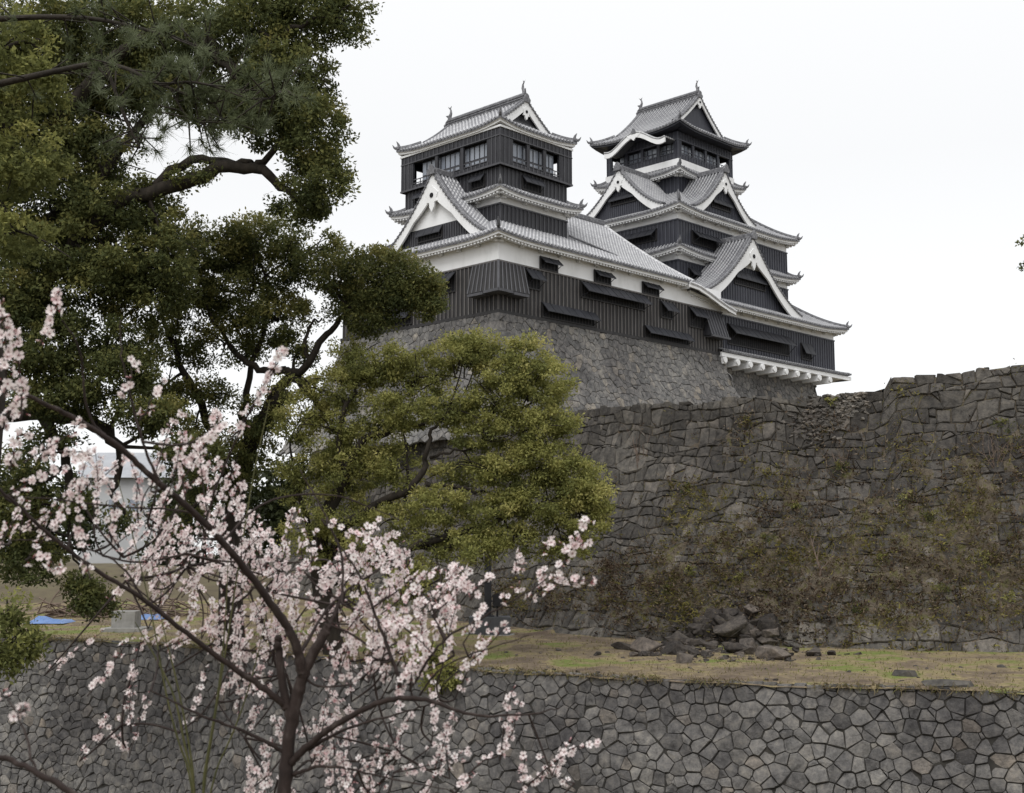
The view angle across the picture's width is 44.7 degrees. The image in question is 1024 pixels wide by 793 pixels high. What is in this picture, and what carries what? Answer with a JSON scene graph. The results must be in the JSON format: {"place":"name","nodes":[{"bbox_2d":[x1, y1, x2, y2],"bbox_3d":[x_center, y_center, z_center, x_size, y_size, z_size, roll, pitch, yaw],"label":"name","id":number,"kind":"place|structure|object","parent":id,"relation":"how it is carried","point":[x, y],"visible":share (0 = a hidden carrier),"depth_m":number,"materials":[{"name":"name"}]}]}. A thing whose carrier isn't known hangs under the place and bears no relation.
{"place":"outdoors","nodes":[
{"label":"outdoors","id":0,"kind":"place"},
{"bbox_2d":[76,453,189,563],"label":"building","id":1,"kind":"structure","parent":0,"point":[127,482],"depth_m":149.62,"materials":[{"name":"white paint"}]},
{"bbox_2d":[107,500,118,515],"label":"window","id":2,"kind":"structure","parent":1,"relation":"in","point":[110,501],"depth_m":149.46,"materials":[{"name":"white paint"}]},
{"bbox_2d":[128,500,138,514],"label":"window","id":3,"kind":"structure","parent":1,"relation":"in","point":[131,501],"depth_m":149.50,"materials":[{"name":"white paint"}]},
{"bbox_2d":[0,561,272,603],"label":"grass bank","id":4,"kind":"structure","parent":0,"point":[112,570],"depth_m":95.64,"materials":[{"name":"plant"}]},
{"bbox_2d":[62,555,218,564],"bbox_3d":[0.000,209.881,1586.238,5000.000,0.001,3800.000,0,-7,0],"label":"ground","id":5,"kind":"structure","parent":0,"point":[71,560],"depth_m":1875.12,"materials":[{"name":"soil"}]},
{"bbox_2d":[0,594,1023,699],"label":"terrace lawn","id":6,"kind":"structure","parent":0,"point":[915,659],"depth_m":51.02,"materials":[{"name":"plant"}]},
{"bbox_2d":[0,0,76,684],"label":"camphor tree","id":7,"kind":"object","parent":6,"relation":"on","point":[11,251],"visible":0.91,"depth_m":36.83,"materials":[{"name":"green plant"}]},
{"bbox_2d":[22,616,74,623],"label":"tarpaulin","id":8,"kind":"object","parent":6,"relation":"on","point":[43,619],"visible":0.88,"depth_m":74.57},
{"bbox_2d":[0,446,109,561],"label":"broadleaf tree","id":9,"kind":"object","parent":6,"relation":"on","point":[87,529],"visible":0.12,"depth_m":119.30,"materials":[{"name":"green plant"}]},
{"bbox_2d":[15,587,139,617],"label":"brush pile","id":10,"kind":"object","parent":6,"relation":"on","point":[59,612],"visible":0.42,"depth_m":80.26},
{"bbox_2d":[101,610,152,632],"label":"concrete block","id":11,"kind":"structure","parent":6,"relation":"on","point":[126,622],"depth_m":68.56,"materials":[{"name":"concrete"}]},
{"bbox_2d":[141,614,163,619],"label":"tarpaulin","id":12,"kind":"object","parent":6,"relation":"on","point":[146,616],"visible":0.45,"depth_m":77.98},
{"bbox_2d":[115,585,209,616],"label":"brush pile","id":13,"kind":"object","parent":6,"relation":"on","point":[169,610],"visible":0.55,"depth_m":80.12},
{"bbox_2d":[0,0,384,623],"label":"camphor tree","id":14,"kind":"object","parent":6,"relation":"on","point":[84,211],"visible":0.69,"depth_m":50.51,"materials":[{"name":"green plant"}]},
{"bbox_2d":[133,461,280,567],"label":"broadleaf tree","id":15,"kind":"object","parent":6,"relation":"on","point":[173,502],"visible":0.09,"depth_m":116.88,"materials":[{"name":"green plant"}]},
{"bbox_2d":[207,452,310,569],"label":"broadleaf tree","id":16,"kind":"object","parent":6,"relation":"on","point":[274,512],"visible":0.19,"depth_m":106.48,"materials":[{"name":"green plant"}]},
{"bbox_2d":[131,206,452,647],"bbox_3d":[-10.133,1.187,56.476,15.916,20.442,5.648,-2,-7,13],"label":"camphor tree","id":17,"kind":"object","parent":6,"relation":"on","point":[401,290],"visible":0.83,"depth_m":56.64,"materials":[{"name":"green plant"}]},
{"bbox_2d":[267,324,618,694],"bbox_3d":[-3.417,4.319,51.523,15.274,15.213,7.049,-2,-7,13],"label":"camphor tree","id":18,"kind":"object","parent":6,"relation":"on","point":[584,491],"visible":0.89,"depth_m":52.24,"materials":[{"name":"green plant"}]},
{"bbox_2d":[465,616,513,635],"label":"plinth","id":19,"kind":"structure","parent":6,"relation":"on","point":[495,622],"depth_m":63.97,"materials":[{"name":"stone"}]},
{"bbox_2d":[481,554,501,616],"bbox_3d":[-1.051,9.835,64.789,1.095,3.251,0.950,0,-7,0],"label":"flood lamp","id":20,"kind":"object","parent":19,"relation":"on","point":[497,601],"visible":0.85,"depth_m":64.81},
{"bbox_2d":[611,642,630,649],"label":"boulder","id":21,"kind":"object","parent":6,"relation":"on","point":[621,646],"visible":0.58,"depth_m":54.58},
{"bbox_2d":[629,651,637,656],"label":"rubble stone","id":22,"kind":"object","parent":6,"relation":"on","point":[634,653],"visible":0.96,"depth_m":52.34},
{"bbox_2d":[265,365,1023,651],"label":"stone wall","id":23,"kind":"structure","parent":6,"relation":"on","point":[988,396],"depth_m":60.81,"materials":[{"name":"stone"}]},
{"bbox_2d":[620,424,652,467],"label":"leafless shrub","id":24,"kind":"object","parent":23,"relation":"on","point":[637,458],"visible":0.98,"depth_m":67.37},
{"bbox_2d":[662,584,674,594],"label":"weed clump","id":25,"kind":"object","parent":23,"relation":"attached to","point":[666,585],"visible":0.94,"depth_m":61.08,"materials":[{"name":"green plant"}]},
{"bbox_2d":[680,482,689,493],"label":"weed clump","id":26,"kind":"object","parent":23,"relation":"attached to","point":[685,489],"visible":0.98,"depth_m":63.79,"materials":[{"name":"green plant"}]},
{"bbox_2d":[683,565,696,575],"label":"weed clump","id":27,"kind":"object","parent":23,"relation":"attached to","point":[687,568],"visible":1,"depth_m":60.96,"materials":[{"name":"green plant"}]},
{"bbox_2d":[378,358,1023,652],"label":"slope scrub","id":28,"kind":"object","parent":23,"relation":"on","point":[722,534],"visible":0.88,"depth_m":58.73,"materials":[{"name":"plant"}]},
{"bbox_2d":[693,617,709,624],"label":"rubble stone","id":29,"kind":"object","parent":23,"relation":"on","point":[696,620],"visible":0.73,"depth_m":58.35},
{"bbox_2d":[731,573,744,580],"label":"weed clump","id":30,"kind":"object","parent":23,"relation":"on","point":[736,576],"visible":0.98,"depth_m":59.49,"materials":[{"name":"green plant"}]},
{"bbox_2d":[759,532,775,541],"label":"weed clump","id":31,"kind":"object","parent":23,"relation":"attached to","point":[769,537],"visible":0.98,"depth_m":59.85,"materials":[{"name":"green plant"}]},
{"bbox_2d":[788,500,804,508],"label":"weed clump","id":32,"kind":"object","parent":23,"relation":"attached to","point":[794,505],"visible":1,"depth_m":60.16,"materials":[{"name":"green plant"}]},
{"bbox_2d":[801,513,839,576],"bbox_3d":[14.480,7.080,58.042,1.812,3.681,1.024,-4,-8,27],"label":"leafless shrub","id":33,"kind":"object","parent":23,"relation":"on","point":[816,556],"visible":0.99,"depth_m":57.82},
{"bbox_2d":[777,392,885,445],"bbox_3d":[15.798,1.120,61.699,5.286,2.692,0.648,-2,-7,16],"label":"fallen rubble","id":34,"kind":"object","parent":23,"relation":"on","point":[838,407],"visible":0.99,"depth_m":61.69,"materials":[{"name":"stone"}]},
{"bbox_2d":[824,397,837,405],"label":"weed clump","id":35,"kind":"object","parent":34,"relation":"on","point":[827,399],"visible":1,"depth_m":61.67,"materials":[{"name":"green plant"}]},
{"bbox_2d":[818,441,848,472],"bbox_3d":[16.040,2.824,60.968,1.737,2.289,1.837,6,-10,-43],"label":"leafless shrub","id":36,"kind":"object","parent":23,"relation":"on","point":[836,455],"visible":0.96,"depth_m":60.63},
{"bbox_2d":[831,461,849,476],"bbox_3d":[16.015,3.495,60.543,0.914,0.837,0.646,0,-7,0],"label":"weed clump","id":37,"kind":"object","parent":23,"relation":"attached to","point":[840,467],"visible":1,"depth_m":60.47,"materials":[{"name":"green plant"}]},
{"bbox_2d":[851,601,867,613],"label":"weed clump","id":38,"kind":"object","parent":23,"relation":"attached to","point":[854,609],"visible":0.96,"depth_m":56.02,"materials":[{"name":"green plant"}]},
{"bbox_2d":[873,551,885,567],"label":"weed clump","id":39,"kind":"object","parent":23,"relation":"on","point":[879,558],"visible":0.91,"depth_m":57.22,"materials":[{"name":"green plant"}]},
{"bbox_2d":[895,488,915,505],"bbox_3d":[18.594,4.762,58.604,1.254,0.908,0.786,3,-8,-23],"label":"weed clump","id":40,"kind":"object","parent":23,"relation":"attached to","point":[908,491],"visible":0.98,"depth_m":58.53,"materials":[{"name":"green plant"}]},
{"bbox_2d":[919,509,936,522],"bbox_3d":[19.401,5.623,57.895,0.812,0.799,0.708,5,-8,-34],"label":"weed clump","id":41,"kind":"object","parent":23,"relation":"attached to","point":[931,513],"visible":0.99,"depth_m":57.78,"materials":[{"name":"green plant"}]},
{"bbox_2d":[930,582,951,594],"bbox_3d":[19.233,8.657,55.638,1.144,0.792,0.783,0,-7,0],"label":"weed clump","id":42,"kind":"object","parent":23,"relation":"attached to","point":[945,587],"visible":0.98,"depth_m":55.60,"materials":[{"name":"green plant"}]},
{"bbox_2d":[966,548,995,566],"bbox_3d":[21.231,7.331,56.279,1.172,0.949,1.078,6,-9,-41],"label":"weed clump","id":43,"kind":"object","parent":23,"relation":"attached to","point":[982,558],"visible":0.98,"depth_m":56.08,"materials":[{"name":"green plant"}]},
{"bbox_2d":[968,426,1023,468],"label":"leafless shrub","id":44,"kind":"object","parent":23,"relation":"on","point":[992,449],"visible":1,"depth_m":58.23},
{"bbox_2d":[989,417,1013,432],"bbox_3d":[23.246,1.370,58.950,1.167,0.875,0.821,0,-7,0],"label":"weed clump","id":45,"kind":"object","parent":23,"relation":"attached to","point":[1002,421],"visible":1,"depth_m":58.84,"materials":[{"name":"green plant"}]},
{"bbox_2d":[1001,589,1017,601],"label":"weed clump","id":46,"kind":"object","parent":23,"relation":"attached to","point":[1007,597],"visible":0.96,"depth_m":54.76,"materials":[{"name":"green plant"}]},
{"bbox_2d":[630,637,662,651],"bbox_3d":[5.772,10.881,54.182,1.300,0.859,1.180,5,-9,-37],"label":"boulder","id":47,"kind":"object","parent":6,"relation":"on","point":[639,644],"visible":0.83,"depth_m":53.81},
{"bbox_2d":[660,643,675,654],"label":"rubble stone","id":48,"kind":"object","parent":6,"relation":"on","point":[669,649],"visible":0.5,"depth_m":52.95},
{"bbox_2d":[661,640,677,646],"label":"rubble stone","id":49,"kind":"object","parent":6,"relation":"on","point":[664,643],"visible":0.27,"depth_m":54.33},
{"bbox_2d":[664,636,679,641],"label":"rubble stone","id":50,"kind":"object","parent":6,"relation":"on","point":[671,638],"visible":0.56,"depth_m":56.96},
{"bbox_2d":[671,631,688,637],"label":"rubble stone","id":51,"kind":"object","parent":6,"relation":"on","point":[677,633],"visible":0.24,"depth_m":58.10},
{"bbox_2d":[674,641,687,651],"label":"rubble stone","id":52,"kind":"object","parent":6,"relation":"on","point":[680,647],"visible":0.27,"depth_m":53.80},
{"bbox_2d":[676,636,687,643],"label":"rubble stone","id":53,"kind":"object","parent":6,"relation":"on","point":[682,639],"visible":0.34,"depth_m":57.43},
{"bbox_2d":[676,652,693,662],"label":"boulder","id":54,"kind":"object","parent":6,"relation":"on","point":[683,658],"visible":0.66,"depth_m":49.13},
{"bbox_2d":[686,632,693,637],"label":"rubble stone","id":55,"kind":"object","parent":6,"relation":"on","point":[689,634],"visible":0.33,"depth_m":58.34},
{"bbox_2d":[687,638,705,646],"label":"rubble stone","id":56,"kind":"object","parent":6,"relation":"on","point":[697,642],"visible":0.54,"depth_m":56.23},
{"bbox_2d":[692,650,700,654],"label":"rubble stone","id":57,"kind":"object","parent":6,"relation":"on","point":[697,652],"visible":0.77,"depth_m":52.85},
{"bbox_2d":[703,640,718,648],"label":"rubble stone","id":58,"kind":"object","parent":6,"relation":"on","point":[714,644],"visible":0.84,"depth_m":54.90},
{"bbox_2d":[593,551,888,662],"bbox_3d":[10.308,9.019,55.932,12.550,4.959,13.687,0,-7,0],"label":"rock pile","id":59,"kind":"object","parent":6,"relation":"on","point":[732,640],"visible":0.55,"depth_m":57.01,"materials":[{"name":"stone"}]},
{"bbox_2d":[693,624,703,635],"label":"rubble stone","id":60,"kind":"object","parent":59,"relation":"on","point":[698,631],"visible":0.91,"depth_m":58.07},
{"bbox_2d":[688,623,710,635],"bbox_3d":[8.841,10.940,58.430,1.174,0.713,0.770,-1,-7,11],"label":"rubble stone","id":61,"kind":"object","parent":59,"relation":"on","point":[691,627],"visible":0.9,"depth_m":58.24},
{"bbox_2d":[703,623,717,636],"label":"rubble stone","id":62,"kind":"object","parent":59,"relation":"on","point":[707,626],"visible":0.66,"depth_m":58.04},
{"bbox_2d":[704,608,719,619],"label":"rubble stone","id":63,"kind":"object","parent":59,"relation":"on","point":[709,613],"visible":0.61,"depth_m":58.41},
{"bbox_2d":[712,615,725,624],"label":"rubble stone","id":64,"kind":"object","parent":59,"relation":"on","point":[718,619],"visible":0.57,"depth_m":57.91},
{"bbox_2d":[719,609,738,618],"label":"rubble stone","id":65,"kind":"object","parent":59,"relation":"on","point":[733,612],"visible":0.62,"depth_m":57.96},
{"bbox_2d":[713,615,747,637],"bbox_3d":[10.127,10.768,57.731,1.816,1.105,1.787,-14,-11,16],"label":"boulder","id":66,"kind":"object","parent":59,"relation":"on","point":[729,628],"visible":0.75,"depth_m":57.07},
{"bbox_2d":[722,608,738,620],"bbox_3d":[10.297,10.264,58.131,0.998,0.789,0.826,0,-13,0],"label":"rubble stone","id":67,"kind":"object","parent":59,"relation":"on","point":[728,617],"visible":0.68,"depth_m":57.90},
{"bbox_2d":[724,642,746,652],"bbox_3d":[9.551,10.803,53.210,1.182,0.604,0.787,-2,-7,14],"label":"rubble stone","id":68,"kind":"object","parent":59,"relation":"on","point":[735,647],"visible":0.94,"depth_m":52.95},
{"bbox_2d":[733,621,754,637],"bbox_3d":[10.537,10.685,57.249,1.494,0.959,1.008,-3,-6,-12],"label":"rubble stone","id":69,"kind":"object","parent":59,"relation":"on","point":[747,628],"visible":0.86,"depth_m":56.88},
{"bbox_2d":[743,603,760,615],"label":"boulder","id":70,"kind":"object","parent":59,"relation":"on","point":[749,610],"visible":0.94,"depth_m":57.72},
{"bbox_2d":[749,627,759,639],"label":"rubble stone","id":71,"kind":"object","parent":59,"relation":"on","point":[754,631],"visible":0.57,"depth_m":56.88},
{"bbox_2d":[750,618,759,625],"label":"rubble stone","id":72,"kind":"object","parent":59,"relation":"on","point":[754,622],"visible":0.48,"depth_m":57.17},
{"bbox_2d":[756,636,778,645],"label":"rubble stone","id":73,"kind":"object","parent":59,"relation":"on","point":[764,640],"visible":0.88,"depth_m":56.58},
{"bbox_2d":[760,627,779,637],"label":"rubble stone","id":74,"kind":"object","parent":73,"relation":"on","point":[766,633],"visible":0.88,"depth_m":56.58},
{"bbox_2d":[757,613,780,639],"bbox_3d":[11.788,10.541,57.055,0.984,1.228,0.890,-4,-8,29],"label":"boulder","id":75,"kind":"object","parent":59,"relation":"on","point":[765,622],"visible":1,"depth_m":56.81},
{"bbox_2d":[737,634,751,642],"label":"rubble stone","id":76,"kind":"object","parent":6,"relation":"on","point":[740,636],"visible":0.31,"depth_m":56.81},
{"bbox_2d":[739,644,753,654],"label":"rubble stone","id":77,"kind":"object","parent":6,"relation":"on","point":[749,650],"visible":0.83,"depth_m":52.82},
{"bbox_2d":[739,638,756,651],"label":"boulder","id":78,"kind":"object","parent":6,"relation":"on","point":[746,641],"visible":0.41,"depth_m":53.62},
{"bbox_2d":[755,645,790,659],"bbox_3d":[10.659,10.524,50.885,1.483,0.696,1.080,7,-9,17],"label":"boulder","id":79,"kind":"object","parent":6,"relation":"on","point":[772,652],"visible":0.75,"depth_m":50.58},
{"bbox_2d":[806,647,820,655],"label":"rubble stone","id":80,"kind":"object","parent":6,"relation":"on","point":[812,651],"visible":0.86,"depth_m":51.74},
{"bbox_2d":[827,650,835,654],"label":"rubble stone","id":81,"kind":"object","parent":6,"relation":"on","point":[832,652],"visible":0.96,"depth_m":52.27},
{"bbox_2d":[892,670,917,676],"bbox_3d":[14.043,9.943,44.544,0.870,0.311,0.507,2,-7,0],"label":"loose slab","id":82,"kind":"object","parent":6,"relation":"on","point":[908,673],"depth_m":44.38,"materials":[{"name":"stone"}]},
{"bbox_2d":[921,679,973,686],"bbox_3d":[14.472,9.500,41.077,1.724,0.320,1.062,3,-7,0],"label":"loose slab","id":83,"kind":"object","parent":6,"relation":"on","point":[948,682],"depth_m":40.88,"materials":[{"name":"stone"}]},
{"bbox_2d":[1,0,1023,554],"label":"sky","id":84,"kind":"structure","parent":0,"point":[886,135],"materials":[{"name":"white"}]},
{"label":"castle yard","id":85,"kind":"structure","parent":0,"visible":0},
{"bbox_2d":[278,312,739,455],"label":"castle base","id":86,"kind":"object","parent":85,"relation":"on","point":[616,371],"visible":0.37,"depth_m":93.08,"materials":[{"name":"stone"}]},
{"bbox_2d":[332,81,736,354],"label":"keep","id":87,"kind":"structure","parent":86,"relation":"on","point":[490,218],"depth_m":93.53,"materials":[{"name":"white paint"}]},
{"bbox_2d":[368,310,412,330],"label":"window","id":88,"kind":"structure","parent":87,"relation":"in","point":[410,320],"depth_m":92.98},
{"bbox_2d":[410,192,421,205],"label":"window","id":89,"kind":"structure","parent":87,"relation":"in","point":[416,196],"depth_m":97.43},
{"bbox_2d":[437,271,455,293],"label":"window","id":90,"kind":"structure","parent":87,"relation":"in","point":[451,276],"depth_m":89.79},
{"bbox_2d":[467,173,484,189],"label":"window","id":91,"kind":"structure","parent":87,"relation":"in","point":[478,181],"depth_m":92.73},
{"bbox_2d":[521,174,545,194],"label":"window","id":92,"kind":"structure","parent":87,"relation":"in","point":[533,185],"depth_m":93.50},
{"bbox_2d":[525,268,546,290],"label":"window","id":93,"kind":"structure","parent":87,"relation":"in","point":[534,277],"depth_m":88.99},
{"bbox_2d":[539,255,562,272],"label":"window","id":94,"kind":"structure","parent":87,"relation":"in","point":[545,263],"depth_m":90.32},
{"bbox_2d":[541,301,600,327],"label":"window","id":95,"kind":"structure","parent":87,"relation":"in","point":[548,310],"depth_m":91.32,"materials":[{"name":"wood"}]},
{"bbox_2d":[594,269,615,284],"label":"window","id":96,"kind":"structure","parent":87,"relation":"in","point":[600,276],"depth_m":94.66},
{"bbox_2d":[580,281,652,310],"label":"window","id":97,"kind":"structure","parent":87,"relation":"in","point":[595,292],"depth_m":95.20,"materials":[{"name":"wood"}]},
{"bbox_2d":[642,281,663,296],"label":"window","id":98,"kind":"structure","parent":87,"relation":"in","point":[648,288],"depth_m":98.91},
{"bbox_2d":[644,325,694,345],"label":"window","id":99,"kind":"structure","parent":87,"relation":"in","point":[650,332],"depth_m":99.81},
{"bbox_2d":[660,301,679,319],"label":"window","id":100,"kind":"structure","parent":87,"relation":"in","point":[666,309],"depth_m":100.10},
{"bbox_2d":[688,306,709,329],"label":"window","id":101,"kind":"structure","parent":87,"relation":"in","point":[695,315],"depth_m":102.95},
{"bbox_2d":[727,368,816,400],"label":"castle base","id":102,"kind":"object","parent":85,"relation":"on","point":[748,385],"visible":0.07,"depth_m":112.52,"materials":[{"name":"stone"}]},
{"bbox_2d":[586,80,851,385],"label":"great keep","id":103,"kind":"structure","parent":102,"relation":"on","point":[669,190],"depth_m":114.52,"materials":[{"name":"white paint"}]},
{"bbox_2d":[623,228,656,244],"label":"window","id":104,"kind":"structure","parent":103,"relation":"in","point":[647,236],"depth_m":111.70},
{"bbox_2d":[688,268,701,278],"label":"window","id":105,"kind":"structure","parent":103,"relation":"in","point":[692,273],"depth_m":110.10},
{"bbox_2d":[691,230,723,249],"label":"window","id":106,"kind":"structure","parent":103,"relation":"in","point":[701,239],"depth_m":111.83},
{"bbox_2d":[727,323,796,356],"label":"window","id":107,"kind":"structure","parent":103,"relation":"in","point":[740,336],"depth_m":110.91,"materials":[{"name":"wood"}]},
{"bbox_2d":[800,342,816,360],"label":"window","id":108,"kind":"structure","parent":103,"relation":"in","point":[807,350],"depth_m":116.71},
{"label":"near bank","id":109,"kind":"structure","parent":0,"visible":0},
{"bbox_2d":[0,688,78,792],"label":"plum tree","id":110,"kind":"object","parent":109,"relation":"on","point":[56,782],"visible":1,"depth_m":2.53,"materials":[{"name":"brown plant"}]},
{"bbox_2d":[0,0,325,464],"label":"pine tree","id":111,"kind":"object","parent":109,"relation":"on","point":[213,91],"visible":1,"depth_m":15.21,"materials":[{"name":"green plant"}]},
{"bbox_2d":[118,401,269,792],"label":"green shoots","id":112,"kind":"object","parent":109,"relation":"on","point":[191,777],"visible":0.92,"depth_m":4.11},
{"bbox_2d":[0,287,600,792],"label":"plum tree","id":113,"kind":"object","parent":109,"relation":"on","point":[384,651],"visible":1,"depth_m":3.92,"materials":[{"name":"pink plant"}]},
{"label":"moat floor","id":114,"kind":"structure","parent":0,"visible":0},
{"bbox_2d":[0,636,1023,792],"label":"moat wall","id":115,"kind":"structure","parent":114,"relation":"on","point":[666,736],"depth_m":45.59,"materials":[{"name":"stone"}]},
{"bbox_2d":[1015,234,1023,271],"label":"slender tree","id":116,"kind":"object","parent":114,"relation":"on","point":[1020,263],"visible":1,"depth_m":30.74,"materials":[{"name":"green plant"}]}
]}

